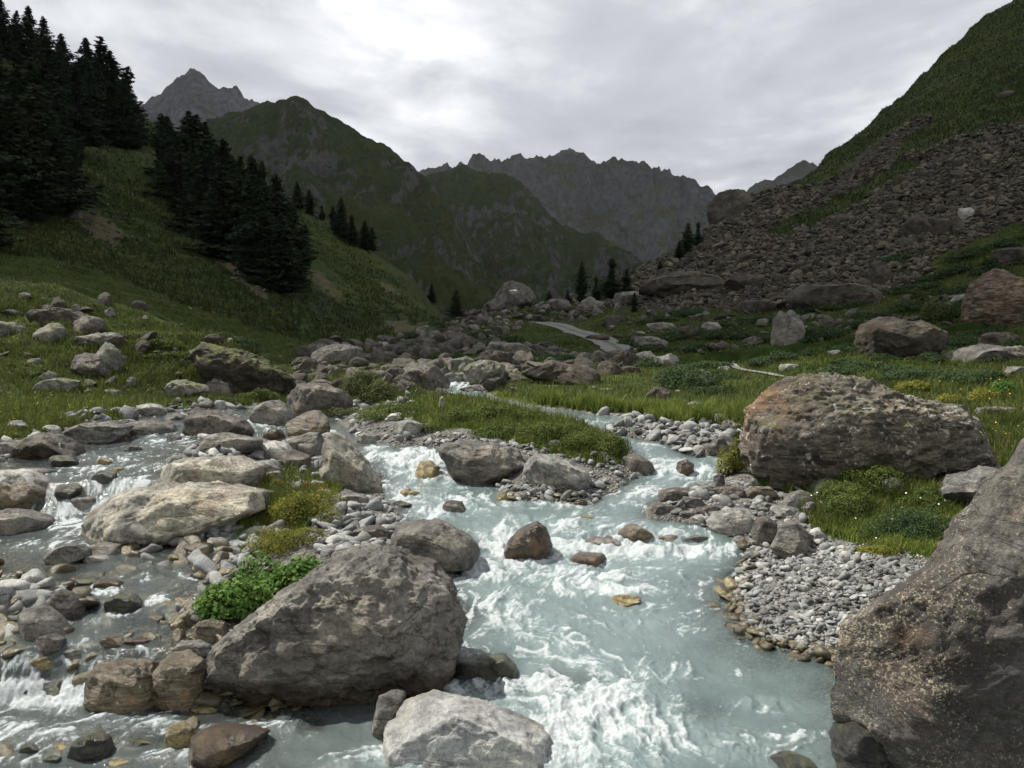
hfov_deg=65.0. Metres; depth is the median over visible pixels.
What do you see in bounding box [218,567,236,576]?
cobble
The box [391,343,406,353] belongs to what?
rock
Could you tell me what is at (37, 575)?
cobble
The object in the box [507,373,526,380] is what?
rock
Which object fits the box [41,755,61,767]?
rock
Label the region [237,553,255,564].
cobble
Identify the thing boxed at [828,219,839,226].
scree block
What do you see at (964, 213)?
boulder
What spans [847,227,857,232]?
scree block
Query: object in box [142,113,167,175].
conifer
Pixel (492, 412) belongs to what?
shrub
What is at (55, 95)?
conifer
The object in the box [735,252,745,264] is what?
scree block
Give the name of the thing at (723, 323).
shrub
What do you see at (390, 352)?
rock
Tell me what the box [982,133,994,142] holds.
scree block
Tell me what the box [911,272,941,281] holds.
shrub
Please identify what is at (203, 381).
rock
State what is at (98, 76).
conifer
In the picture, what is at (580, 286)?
conifer
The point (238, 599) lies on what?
leafy plant
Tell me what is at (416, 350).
rock
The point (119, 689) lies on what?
boulder
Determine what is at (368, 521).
cobble
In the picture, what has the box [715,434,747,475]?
shrub
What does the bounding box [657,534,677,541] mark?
rock
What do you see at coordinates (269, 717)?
cobble
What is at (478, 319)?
rubble
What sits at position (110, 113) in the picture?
conifer
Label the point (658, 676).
water
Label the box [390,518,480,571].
boulder
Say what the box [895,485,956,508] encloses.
shrub
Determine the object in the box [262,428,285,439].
boulder
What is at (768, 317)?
shrub
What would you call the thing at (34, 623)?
boulder
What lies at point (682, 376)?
shrub
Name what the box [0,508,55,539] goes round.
boulder
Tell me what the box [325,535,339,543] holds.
cobble
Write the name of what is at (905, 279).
scree block
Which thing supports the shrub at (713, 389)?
on the ground at (324, 276)
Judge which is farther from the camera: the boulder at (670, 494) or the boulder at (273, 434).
the boulder at (273, 434)
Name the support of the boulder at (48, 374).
on the ground at (324, 276)
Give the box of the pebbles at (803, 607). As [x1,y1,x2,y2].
[0,390,929,656]
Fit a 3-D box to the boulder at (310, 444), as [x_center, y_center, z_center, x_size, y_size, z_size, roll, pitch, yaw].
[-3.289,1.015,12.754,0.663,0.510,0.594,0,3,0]
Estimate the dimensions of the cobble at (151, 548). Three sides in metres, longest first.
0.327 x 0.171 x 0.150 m
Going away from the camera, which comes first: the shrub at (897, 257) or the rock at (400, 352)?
the rock at (400, 352)
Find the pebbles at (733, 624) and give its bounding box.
[0,487,836,767]
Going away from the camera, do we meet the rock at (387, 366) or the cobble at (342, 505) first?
the cobble at (342, 505)
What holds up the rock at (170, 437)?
on the ground at (324, 276)
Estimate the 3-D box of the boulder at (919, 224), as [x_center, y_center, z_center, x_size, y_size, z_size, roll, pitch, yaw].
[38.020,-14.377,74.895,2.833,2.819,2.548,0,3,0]
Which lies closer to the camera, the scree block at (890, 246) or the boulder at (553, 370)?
the boulder at (553, 370)
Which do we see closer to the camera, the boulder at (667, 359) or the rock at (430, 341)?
the boulder at (667, 359)
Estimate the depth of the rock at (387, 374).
24.41 m
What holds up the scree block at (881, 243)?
on the ground at (324, 276)
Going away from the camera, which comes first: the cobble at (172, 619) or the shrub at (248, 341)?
the cobble at (172, 619)
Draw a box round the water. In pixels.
[0,382,835,767]
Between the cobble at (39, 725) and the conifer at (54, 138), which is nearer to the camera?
the cobble at (39, 725)
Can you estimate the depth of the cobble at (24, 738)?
5.35 m
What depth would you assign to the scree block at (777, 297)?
62.05 m
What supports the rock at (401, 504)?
on the ground at (324, 276)
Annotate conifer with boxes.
[0,0,20,52]
[0,10,30,60]
[0,45,25,97]
[0,51,13,87]
[0,65,28,110]
[0,83,65,212]
[0,84,78,221]
[0,181,30,246]
[4,88,34,155]
[13,5,40,66]
[18,56,75,139]
[21,104,103,211]
[22,41,42,77]
[31,16,58,71]
[34,40,69,103]
[43,72,82,154]
[53,33,79,84]
[53,43,70,101]
[53,111,108,206]
[59,62,94,120]
[60,58,109,131]
[61,68,112,156]
[69,37,93,65]
[80,65,111,146]
[83,36,130,88]
[86,81,126,144]
[93,50,145,121]
[94,70,114,131]
[102,78,149,149]
[118,66,148,122]
[130,99,151,143]
[136,110,200,197]
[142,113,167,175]
[148,116,177,186]
[149,136,172,198]
[159,133,194,211]
[160,143,204,219]
[162,149,223,235]
[163,114,204,186]
[181,163,246,260]
[188,139,249,214]
[191,122,231,171]
[218,173,254,253]
[218,173,275,277]
[219,155,251,244]
[227,155,237,182]
[232,182,280,259]
[241,194,287,288]
[244,158,266,200]
[246,155,265,182]
[253,213,315,294]
[258,160,268,189]
[268,174,297,254]
[283,201,311,241]
[285,207,318,288]
[289,181,304,208]
[299,224,318,270]
[303,189,317,214]
[316,205,326,219]
[327,207,336,229]
[329,197,349,238]
[340,214,362,245]
[356,220,378,250]
[369,227,379,250]
[426,283,436,302]
[443,289,469,321]
[545,290,552,301]
[564,289,572,304]
[570,262,591,301]
[587,276,601,300]
[595,258,622,299]
[614,268,632,292]
[629,292,639,311]
[657,261,662,270]
[671,241,684,259]
[681,223,696,253]
[692,222,704,245]
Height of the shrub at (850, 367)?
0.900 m
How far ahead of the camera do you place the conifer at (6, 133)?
91.96 m
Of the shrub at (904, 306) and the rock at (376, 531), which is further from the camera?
the shrub at (904, 306)
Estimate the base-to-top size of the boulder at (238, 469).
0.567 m
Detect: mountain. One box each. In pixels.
[139,68,259,134]
[198,96,501,314]
[419,148,714,262]
[426,164,642,302]
[747,160,817,193]
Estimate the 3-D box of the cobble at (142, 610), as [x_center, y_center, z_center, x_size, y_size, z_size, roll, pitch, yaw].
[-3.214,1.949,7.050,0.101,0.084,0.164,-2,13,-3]
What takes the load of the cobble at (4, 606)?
in the water
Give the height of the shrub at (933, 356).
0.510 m
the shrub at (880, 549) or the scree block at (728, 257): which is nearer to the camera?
the shrub at (880, 549)
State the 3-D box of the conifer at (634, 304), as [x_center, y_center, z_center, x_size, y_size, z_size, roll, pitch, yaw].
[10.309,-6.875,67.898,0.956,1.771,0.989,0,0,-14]
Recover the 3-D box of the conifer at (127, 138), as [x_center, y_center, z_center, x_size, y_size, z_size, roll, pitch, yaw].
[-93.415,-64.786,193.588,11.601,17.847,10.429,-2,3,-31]
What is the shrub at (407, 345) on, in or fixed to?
on the ground at (324, 276)
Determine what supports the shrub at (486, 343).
on the ground at (324, 276)
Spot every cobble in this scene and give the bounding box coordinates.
[0,579,30,589]
[0,584,14,602]
[0,599,10,614]
[0,613,10,623]
[0,621,17,640]
[0,642,15,663]
[0,675,9,681]
[0,743,23,767]
[1,642,32,659]
[4,624,22,643]
[6,606,28,622]
[8,600,23,611]
[8,609,21,614]
[8,638,33,652]
[9,594,17,606]
[11,625,22,639]
[12,595,22,600]
[15,706,46,719]
[15,733,36,744]
[16,717,31,726]
[17,589,38,605]
[18,575,32,583]
[21,568,45,582]
[24,588,55,592]
[29,583,39,589]
[29,593,46,606]
[29,724,43,733]
[30,729,55,737]
[31,749,46,767]
[36,576,55,587]
[36,591,51,598]
[37,589,53,593]
[40,748,70,767]
[45,564,77,580]
[48,708,66,718]
[58,662,66,671]
[64,627,73,638]
[64,637,77,646]
[64,668,86,677]
[65,658,88,671]
[72,586,91,597]
[72,670,90,685]
[73,706,93,723]
[79,598,102,610]
[79,638,95,652]
[84,650,103,662]
[86,596,102,607]
[89,572,106,578]
[89,622,102,636]
[90,640,101,650]
[95,635,105,640]
[96,615,118,634]
[105,748,121,761]
[114,564,141,578]
[115,742,141,759]
[120,545,134,556]
[122,550,141,564]
[122,585,142,593]
[123,632,134,650]
[125,614,138,625]
[126,542,140,550]
[129,723,151,738]
[133,572,149,583]
[138,592,163,604]
[139,544,162,555]
[139,561,155,568]
[140,553,162,563]
[140,601,149,612]
[141,566,157,575]
[141,632,158,645]
[145,604,166,616]
[146,561,159,573]
[147,608,157,619]
[148,614,164,628]
[154,710,169,719]
[155,634,160,643]
[156,560,172,571]
[158,620,167,628]
[159,600,178,614]
[160,569,174,578]
[165,554,178,563]
[165,612,178,620]
[167,536,179,547]
[168,613,181,625]
[170,619,186,630]
[172,560,185,572]
[173,539,187,554]
[175,597,186,603]
[175,607,193,626]
[175,757,189,767]
[176,573,194,584]
[178,554,190,569]
[180,597,193,608]
[180,711,188,718]
[183,541,212,556]
[183,600,198,610]
[184,534,201,543]
[185,715,200,732]
[187,548,205,564]
[190,615,197,622]
[193,556,217,573]
[193,570,206,578]
[194,690,222,707]
[195,580,209,588]
[197,584,209,602]
[209,571,224,583]
[211,691,234,696]
[212,551,228,560]
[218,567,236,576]
[220,561,234,569]
[221,522,236,532]
[223,572,238,578]
[229,538,240,546]
[230,557,237,565]
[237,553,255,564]
[238,533,247,539]
[240,703,268,718]
[241,705,264,725]
[242,532,258,541]
[244,754,250,765]
[245,525,265,532]
[260,714,282,732]
[265,519,284,530]
[268,698,282,707]
[313,543,332,550]
[316,536,327,544]
[316,721,325,727]
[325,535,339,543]
[327,515,343,522]
[329,501,346,511]
[335,542,353,550]
[339,530,351,536]
[348,520,360,531]
[355,532,371,541]
[358,515,374,525]
[366,499,383,510]
[386,522,401,530]
[706,602,720,607]
[709,607,723,613]
[714,577,723,586]
[736,539,749,550]
[787,651,810,661]
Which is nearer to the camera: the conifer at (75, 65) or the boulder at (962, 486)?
the boulder at (962, 486)
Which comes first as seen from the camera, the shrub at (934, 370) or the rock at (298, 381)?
the rock at (298, 381)
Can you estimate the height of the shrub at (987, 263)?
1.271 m
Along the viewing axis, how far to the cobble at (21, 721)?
5.64 m
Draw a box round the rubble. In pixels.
[0,210,955,407]
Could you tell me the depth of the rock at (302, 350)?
56.79 m
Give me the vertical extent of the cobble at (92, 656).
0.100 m
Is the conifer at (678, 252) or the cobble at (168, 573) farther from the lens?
the conifer at (678, 252)
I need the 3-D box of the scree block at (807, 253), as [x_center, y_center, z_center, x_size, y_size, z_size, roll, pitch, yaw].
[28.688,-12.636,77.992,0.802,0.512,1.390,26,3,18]
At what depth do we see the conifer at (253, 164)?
152.84 m
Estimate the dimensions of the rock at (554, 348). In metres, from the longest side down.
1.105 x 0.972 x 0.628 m
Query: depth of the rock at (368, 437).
14.21 m
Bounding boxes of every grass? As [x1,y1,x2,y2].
[0,0,1023,341]
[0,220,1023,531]
[0,390,1007,596]
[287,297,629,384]
[532,386,753,424]
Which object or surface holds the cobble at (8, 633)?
on the ground at (324, 276)
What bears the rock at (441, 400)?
on the ground at (324, 276)
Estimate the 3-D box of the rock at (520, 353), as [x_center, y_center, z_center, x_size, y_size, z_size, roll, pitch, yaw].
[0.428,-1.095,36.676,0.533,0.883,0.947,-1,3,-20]
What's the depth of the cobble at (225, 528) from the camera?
8.92 m
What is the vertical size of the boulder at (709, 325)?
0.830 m
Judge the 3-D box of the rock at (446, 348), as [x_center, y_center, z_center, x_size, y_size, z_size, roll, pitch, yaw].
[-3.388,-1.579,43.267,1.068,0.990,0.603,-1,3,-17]
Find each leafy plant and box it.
[190,573,277,620]
[230,550,327,594]
[244,524,330,559]
[265,485,345,524]
[302,481,327,488]
[749,476,768,484]
[894,380,932,391]
[933,386,1000,402]
[987,377,1017,392]
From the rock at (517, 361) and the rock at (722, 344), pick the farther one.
the rock at (722, 344)
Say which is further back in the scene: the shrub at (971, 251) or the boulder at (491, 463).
the shrub at (971, 251)
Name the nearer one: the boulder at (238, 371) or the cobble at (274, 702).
the cobble at (274, 702)
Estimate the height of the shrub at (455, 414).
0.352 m
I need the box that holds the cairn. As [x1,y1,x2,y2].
[92,411,102,421]
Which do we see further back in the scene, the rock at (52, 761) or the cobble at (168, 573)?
the cobble at (168, 573)
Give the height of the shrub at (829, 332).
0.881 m
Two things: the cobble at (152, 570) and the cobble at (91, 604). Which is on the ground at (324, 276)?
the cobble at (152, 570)
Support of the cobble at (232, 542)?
on the ground at (324, 276)
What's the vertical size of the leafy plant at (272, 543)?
0.361 m
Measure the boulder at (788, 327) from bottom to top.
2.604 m
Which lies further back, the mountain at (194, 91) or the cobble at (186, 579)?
the mountain at (194, 91)
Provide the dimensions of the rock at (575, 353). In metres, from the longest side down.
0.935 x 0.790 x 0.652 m
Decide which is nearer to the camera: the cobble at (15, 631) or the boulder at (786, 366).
the cobble at (15, 631)
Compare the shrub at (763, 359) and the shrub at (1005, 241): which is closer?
the shrub at (763, 359)
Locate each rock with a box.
[0,440,17,453]
[1,309,18,315]
[8,420,27,430]
[13,468,58,477]
[17,743,40,761]
[28,656,56,676]
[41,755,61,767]
[42,425,61,432]
[42,679,63,695]
[47,455,78,473]
[50,298,67,307]
[52,742,70,752]
[54,483,81,504]
[60,647,89,660]
[70,496,98,515]
[74,575,98,587]
[75,306,93,312]
[83,379,96,386]
[83,555,110,567]
[88,541,122,560]
[91,470,118,490]
[92,578,123,592]
[95,458,111,469]
[97,292,111,305]
[99,634,125,654]
[108,758,130,767]
[109,335,124,345]
[110,467,124,474]
[118,437,128,444]
[124,445,142,455]
[124,637,150,649]
[127,735,155,750]
[131,300,148,310]
[133,410,138,418]
[134,340,151,351]
[135,403,167,416]
[142,331,157,341]
[164,413,185,422]
[166,434,181,445]
[188,407,202,414]
[191,706,218,721]
[200,377,207,383]
[203,334,222,344]
[207,537,227,546]
[215,443,220,452]
[228,546,239,554]
[235,706,250,721]
[256,460,280,471]
[265,470,284,480]
[279,449,310,467]
[292,359,314,370]
[293,346,316,355]
[293,369,311,373]
[294,373,307,382]
[294,380,305,383]
[296,723,320,733]
[306,350,314,357]
[308,372,327,376]
[311,379,331,384]
[312,375,327,380]
[315,338,335,344]
[316,365,327,371]
[319,366,333,372]
[327,367,339,374]
[329,335,341,342]
[330,379,343,387]
[340,493,368,502]
[344,339,363,345]
[345,367,360,376]
[348,357,368,367]
[350,525,391,538]
[355,431,379,446]
[361,353,371,359]
[364,338,375,349]
[369,342,382,349]
[371,348,385,362]
[374,370,392,383]
[375,346,386,350]
[378,335,385,341]
[381,364,394,370]
[382,335,395,339]
[384,351,395,354]
[385,368,398,374]
[386,346,393,350]
[387,412,400,420]
[389,354,399,362]
[390,500,412,512]
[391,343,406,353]
[392,358,415,367]
[393,367,404,373]
[393,374,402,381]
[393,385,407,391]
[393,419,422,434]
[396,349,407,354]
[398,352,412,358]
[400,379,415,385]
[400,488,418,496]
[403,361,415,371]
[404,338,421,343]
[413,346,421,356]
[415,460,440,478]
[417,358,431,362]
[419,346,433,359]
[420,344,440,348]
[422,338,435,345]
[429,358,443,368]
[432,334,446,343]
[432,347,439,352]
[438,353,450,358]
[439,396,443,406]
[440,345,455,352]
[440,367,448,373]
[442,357,452,364]
[443,500,465,511]
[444,330,454,336]
[447,332,467,341]
[447,339,461,349]
[453,652,517,685]
[458,335,465,342]
[461,336,477,347]
[464,348,482,354]
[473,341,485,348]
[481,377,506,390]
[496,491,508,500]
[501,362,514,371]
[504,368,508,378]
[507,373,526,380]
[512,357,522,365]
[514,350,526,356]
[517,356,527,363]
[523,341,532,345]
[524,351,533,364]
[528,361,540,366]
[532,344,545,351]
[539,342,556,346]
[544,346,563,351]
[546,351,566,354]
[548,440,558,446]
[569,351,578,358]
[570,551,605,566]
[574,356,593,365]
[574,499,587,505]
[575,352,590,359]
[578,515,593,518]
[585,535,621,545]
[591,350,604,361]
[605,316,618,326]
[611,594,640,606]
[614,426,626,431]
[618,524,653,540]
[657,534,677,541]
[684,534,707,542]
[686,437,703,444]
[694,313,703,318]
[704,438,728,455]
[716,341,729,348]
[756,318,768,326]
[801,313,811,322]
[819,319,834,327]
[823,315,834,321]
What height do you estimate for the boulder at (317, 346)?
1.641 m
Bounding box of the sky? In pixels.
[2,0,1012,194]
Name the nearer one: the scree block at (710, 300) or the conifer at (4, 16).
the scree block at (710, 300)
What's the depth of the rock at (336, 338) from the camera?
75.46 m
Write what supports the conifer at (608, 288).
on the ground at (324, 276)
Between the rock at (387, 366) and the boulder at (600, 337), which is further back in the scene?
the boulder at (600, 337)
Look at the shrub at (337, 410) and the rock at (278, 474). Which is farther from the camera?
the shrub at (337, 410)
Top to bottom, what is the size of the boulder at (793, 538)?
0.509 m
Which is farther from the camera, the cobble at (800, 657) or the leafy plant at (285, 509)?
the leafy plant at (285, 509)
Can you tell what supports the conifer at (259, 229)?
on the ground at (324, 276)
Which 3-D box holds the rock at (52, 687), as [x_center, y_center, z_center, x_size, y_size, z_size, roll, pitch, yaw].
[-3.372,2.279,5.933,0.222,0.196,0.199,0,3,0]
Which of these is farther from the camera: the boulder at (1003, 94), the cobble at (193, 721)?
the boulder at (1003, 94)
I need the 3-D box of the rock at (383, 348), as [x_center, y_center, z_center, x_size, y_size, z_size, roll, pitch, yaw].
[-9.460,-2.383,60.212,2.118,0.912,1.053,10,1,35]
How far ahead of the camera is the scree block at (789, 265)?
73.52 m
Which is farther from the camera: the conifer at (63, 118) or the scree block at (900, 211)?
the conifer at (63, 118)
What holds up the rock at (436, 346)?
on the ground at (324, 276)
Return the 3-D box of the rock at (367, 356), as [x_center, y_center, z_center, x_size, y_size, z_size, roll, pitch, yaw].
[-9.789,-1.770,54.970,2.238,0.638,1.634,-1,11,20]
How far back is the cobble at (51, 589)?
7.07 m
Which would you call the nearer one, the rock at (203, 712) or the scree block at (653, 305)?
the rock at (203, 712)
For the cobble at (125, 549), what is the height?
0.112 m
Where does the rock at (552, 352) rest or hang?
on the ground at (324, 276)
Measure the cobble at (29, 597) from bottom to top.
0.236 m
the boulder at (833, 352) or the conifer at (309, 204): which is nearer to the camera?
the boulder at (833, 352)
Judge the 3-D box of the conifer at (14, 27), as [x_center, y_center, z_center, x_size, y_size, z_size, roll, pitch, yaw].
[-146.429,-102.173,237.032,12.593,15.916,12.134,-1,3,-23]
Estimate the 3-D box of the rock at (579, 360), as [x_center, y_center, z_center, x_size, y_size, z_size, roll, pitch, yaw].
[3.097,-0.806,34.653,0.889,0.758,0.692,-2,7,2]
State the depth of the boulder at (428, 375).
24.54 m
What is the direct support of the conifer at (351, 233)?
on the ground at (324, 276)
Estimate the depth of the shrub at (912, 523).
8.59 m
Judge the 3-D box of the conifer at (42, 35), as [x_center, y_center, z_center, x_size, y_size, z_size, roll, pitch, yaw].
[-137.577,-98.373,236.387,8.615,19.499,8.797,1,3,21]
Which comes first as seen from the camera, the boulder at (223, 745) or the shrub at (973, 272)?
the boulder at (223, 745)
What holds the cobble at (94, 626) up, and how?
on the ground at (324, 276)
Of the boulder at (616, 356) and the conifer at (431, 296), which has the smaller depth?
the boulder at (616, 356)
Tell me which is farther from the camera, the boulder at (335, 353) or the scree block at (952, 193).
the scree block at (952, 193)
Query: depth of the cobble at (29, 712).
5.78 m
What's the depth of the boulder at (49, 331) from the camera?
22.21 m
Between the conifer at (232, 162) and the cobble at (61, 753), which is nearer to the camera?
the cobble at (61, 753)
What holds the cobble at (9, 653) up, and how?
on the ground at (324, 276)
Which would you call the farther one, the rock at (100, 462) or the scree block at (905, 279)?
the scree block at (905, 279)
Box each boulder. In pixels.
[0,321,26,337]
[0,469,56,510]
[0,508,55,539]
[10,431,85,464]
[17,605,71,642]
[18,292,32,298]
[25,307,89,326]
[26,358,42,364]
[32,323,69,342]
[32,378,80,391]
[32,633,66,655]
[39,305,54,308]
[39,371,58,379]
[43,544,91,564]
[45,589,85,625]
[61,420,133,448]
[66,729,115,766]
[70,352,109,377]
[71,304,80,309]
[72,207,81,217]
[73,316,104,333]
[74,332,127,345]
[79,480,274,546]
[82,658,158,727]
[96,342,123,371]
[103,591,142,616]
[105,307,115,316]
[105,389,125,396]
[126,377,136,385]
[126,419,176,438]
[151,649,207,718]
[160,455,265,486]
[161,379,209,396]
[164,721,195,756]
[171,639,212,658]
[182,410,254,440]
[188,342,295,395]
[188,722,270,767]
[192,619,228,643]
[196,432,262,453]
[202,540,467,711]
[205,379,240,395]
[249,400,295,425]
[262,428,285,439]
[262,440,291,459]
[285,410,330,436]
[285,432,323,456]
[287,382,352,414]
[291,356,316,365]
[308,342,326,349]
[310,343,361,364]
[319,432,382,492]
[372,689,405,737]
[383,689,552,767]
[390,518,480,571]
[402,362,450,389]
[415,325,439,336]
[438,439,524,485]
[442,309,467,320]
[445,372,466,382]
[448,357,474,369]
[459,384,485,391]
[463,360,504,383]
[474,349,512,363]
[478,341,531,356]
[486,281,536,311]
[504,521,552,559]
[509,289,518,294]
[520,360,600,384]
[522,453,591,489]
[544,298,572,308]
[575,297,603,308]
[584,334,609,339]
[597,361,621,374]
[600,349,641,364]
[604,316,624,321]
[613,291,641,304]
[621,454,653,474]
[622,366,640,372]
[634,336,667,345]
[636,351,655,359]
[638,270,723,297]
[645,387,671,401]
[646,322,676,329]
[649,503,676,513]
[654,353,678,366]
[658,487,689,501]
[676,325,700,339]
[676,459,693,475]
[677,510,695,515]
[682,496,702,507]
[690,485,712,491]
[695,505,719,515]
[702,321,721,330]
[705,507,756,535]
[707,189,753,224]
[713,473,724,485]
[713,486,733,493]
[721,487,745,499]
[722,272,765,290]
[732,498,751,506]
[734,300,776,313]
[738,372,1000,488]
[743,336,759,344]
[747,486,776,498]
[751,515,777,546]
[756,501,775,508]
[770,309,805,345]
[770,505,799,517]
[770,520,812,558]
[770,750,817,767]
[779,364,797,370]
[782,490,813,508]
[786,283,883,311]
[801,501,815,512]
[809,478,837,491]
[828,350,842,353]
[828,721,891,767]
[830,438,1023,767]
[853,316,947,359]
[869,260,893,283]
[878,477,903,490]
[901,214,933,236]
[928,218,952,235]
[938,465,997,504]
[940,343,1023,361]
[949,294,964,301]
[958,207,974,219]
[960,268,1023,325]
[974,406,1018,414]
[978,332,1021,344]
[990,247,1023,267]
[997,90,1013,97]
[1004,366,1023,374]
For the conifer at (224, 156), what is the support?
on the ground at (324, 276)
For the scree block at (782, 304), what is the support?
on the ground at (324, 276)
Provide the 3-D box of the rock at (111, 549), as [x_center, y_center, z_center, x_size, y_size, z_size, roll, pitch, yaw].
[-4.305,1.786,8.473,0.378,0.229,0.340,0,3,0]
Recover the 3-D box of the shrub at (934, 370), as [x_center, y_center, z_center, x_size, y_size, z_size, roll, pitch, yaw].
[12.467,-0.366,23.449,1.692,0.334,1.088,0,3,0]
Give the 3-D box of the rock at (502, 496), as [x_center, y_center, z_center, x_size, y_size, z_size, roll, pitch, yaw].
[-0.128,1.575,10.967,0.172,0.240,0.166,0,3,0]
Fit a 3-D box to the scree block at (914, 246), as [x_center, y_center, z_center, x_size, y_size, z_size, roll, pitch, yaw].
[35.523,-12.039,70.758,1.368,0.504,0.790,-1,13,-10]
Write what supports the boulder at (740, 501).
on the ground at (324, 276)
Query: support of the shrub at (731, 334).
on the ground at (324, 276)
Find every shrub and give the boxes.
[10,360,52,375]
[20,318,70,327]
[125,331,188,357]
[217,331,273,357]
[237,388,281,399]
[321,406,359,417]
[338,367,400,402]
[354,399,423,423]
[398,316,464,339]
[406,339,425,346]
[415,419,444,431]
[427,351,472,358]
[438,407,481,422]
[467,422,520,438]
[469,330,502,337]
[470,341,537,348]
[471,402,549,421]
[477,334,525,342]
[513,420,587,439]
[526,350,575,359]
[530,307,571,314]
[533,355,563,361]
[557,428,632,455]
[616,338,638,345]
[625,343,679,352]
[629,356,689,366]
[634,315,680,324]
[648,363,724,389]
[654,331,675,340]
[660,326,711,340]
[661,307,706,317]
[674,360,733,367]
[676,342,707,353]
[688,385,737,394]
[693,325,742,339]
[696,369,742,378]
[714,330,766,338]
[715,318,752,327]
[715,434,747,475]
[727,314,803,325]
[744,354,793,364]
[747,348,806,365]
[757,333,770,339]
[793,304,832,313]
[794,328,847,342]
[794,345,831,355]
[801,359,874,375]
[806,327,851,339]
[813,300,872,309]
[813,478,880,517]
[824,357,858,366]
[828,342,856,350]
[832,458,922,492]
[842,318,871,327]
[851,310,896,318]
[854,544,903,556]
[855,502,950,541]
[864,352,907,359]
[866,367,940,382]
[872,360,915,370]
[876,249,925,263]
[881,281,944,294]
[886,301,924,312]
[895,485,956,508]
[906,351,948,361]
[909,285,929,303]
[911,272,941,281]
[915,261,974,281]
[918,366,969,373]
[920,298,954,321]
[924,284,968,295]
[936,367,1007,382]
[943,246,987,262]
[945,341,958,349]
[946,339,969,346]
[947,299,961,309]
[947,328,984,342]
[952,308,960,316]
[967,268,989,274]
[975,257,998,272]
[977,322,1010,332]
[982,234,1023,251]
[987,356,1007,361]
[988,258,1023,268]
[992,338,1023,346]
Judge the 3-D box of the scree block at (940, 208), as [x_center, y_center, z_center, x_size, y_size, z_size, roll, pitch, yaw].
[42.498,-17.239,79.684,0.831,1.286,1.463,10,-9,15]
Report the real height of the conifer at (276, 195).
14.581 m
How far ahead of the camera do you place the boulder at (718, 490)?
10.46 m
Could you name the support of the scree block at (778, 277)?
on the ground at (324, 276)
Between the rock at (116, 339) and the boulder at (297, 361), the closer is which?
the rock at (116, 339)
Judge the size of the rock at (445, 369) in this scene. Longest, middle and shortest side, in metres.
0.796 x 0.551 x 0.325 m
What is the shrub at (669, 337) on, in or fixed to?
on the ground at (324, 276)
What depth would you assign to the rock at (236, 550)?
8.55 m
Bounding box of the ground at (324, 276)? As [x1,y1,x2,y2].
[0,0,1023,767]
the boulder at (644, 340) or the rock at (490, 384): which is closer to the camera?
the rock at (490, 384)
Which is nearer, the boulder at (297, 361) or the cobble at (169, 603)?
the cobble at (169, 603)
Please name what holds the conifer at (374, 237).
on the ground at (324, 276)
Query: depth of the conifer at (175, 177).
142.92 m
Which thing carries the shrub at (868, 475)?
on the ground at (324, 276)
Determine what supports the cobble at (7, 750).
on the ground at (324, 276)
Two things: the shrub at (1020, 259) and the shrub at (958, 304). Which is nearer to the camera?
the shrub at (958, 304)
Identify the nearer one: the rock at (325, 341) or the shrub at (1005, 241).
the shrub at (1005, 241)
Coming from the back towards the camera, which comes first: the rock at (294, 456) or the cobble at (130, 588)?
the rock at (294, 456)
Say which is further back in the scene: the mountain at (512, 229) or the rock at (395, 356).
the mountain at (512, 229)
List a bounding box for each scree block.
[640,295,651,300]
[649,303,656,308]
[657,268,667,277]
[662,270,671,275]
[670,257,679,263]
[696,243,709,251]
[700,294,713,297]
[707,259,713,264]
[708,297,717,304]
[711,242,723,250]
[723,247,731,251]
[725,254,731,260]
[726,265,733,270]
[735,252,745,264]
[743,290,749,297]
[745,285,753,292]
[750,254,766,260]
[764,280,771,286]
[771,274,782,280]
[772,245,779,250]
[772,295,785,300]
[776,301,786,307]
[778,255,787,259]
[786,262,792,267]
[790,253,799,258]
[790,269,802,279]
[791,262,804,271]
[797,265,812,272]
[803,250,811,256]
[827,262,839,267]
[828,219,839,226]
[837,215,848,221]
[837,232,852,237]
[839,265,849,272]
[842,279,851,283]
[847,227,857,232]
[854,278,870,284]
[860,216,870,222]
[866,198,874,204]
[876,213,883,219]
[876,241,889,248]
[884,201,899,211]
[885,244,895,250]
[889,261,899,268]
[890,230,900,237]
[893,175,908,185]
[896,208,905,217]
[897,195,909,200]
[899,238,914,248]
[901,215,909,221]
[901,275,910,285]
[906,244,923,248]
[914,166,926,171]
[916,196,927,199]
[923,266,931,272]
[936,204,944,213]
[940,236,948,243]
[942,159,951,164]
[946,191,958,196]
[948,216,958,222]
[949,173,964,178]
[950,170,965,173]
[951,206,963,210]
[952,157,967,168]
[952,222,965,231]
[953,166,966,171]
[962,177,977,184]
[963,183,974,193]
[965,237,974,242]
[975,132,988,135]
[977,210,996,216]
[980,154,994,162]
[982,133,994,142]
[984,205,994,210]
[986,145,997,153]
[996,207,1010,214]
[998,215,1012,220]
[1007,180,1023,185]
[1013,210,1022,216]
[1014,198,1021,205]
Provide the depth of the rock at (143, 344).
21.96 m
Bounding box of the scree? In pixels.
[618,114,1023,308]
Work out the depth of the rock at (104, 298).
33.31 m
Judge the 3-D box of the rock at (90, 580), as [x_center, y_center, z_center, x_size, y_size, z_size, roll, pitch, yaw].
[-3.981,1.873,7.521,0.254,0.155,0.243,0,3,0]
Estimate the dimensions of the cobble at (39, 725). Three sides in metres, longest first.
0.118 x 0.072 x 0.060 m
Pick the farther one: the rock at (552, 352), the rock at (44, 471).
the rock at (552, 352)
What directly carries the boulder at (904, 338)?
on the ground at (324, 276)
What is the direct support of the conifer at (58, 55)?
on the ground at (324, 276)
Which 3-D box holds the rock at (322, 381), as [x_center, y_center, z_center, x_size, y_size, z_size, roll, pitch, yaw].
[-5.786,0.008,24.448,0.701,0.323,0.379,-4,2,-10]

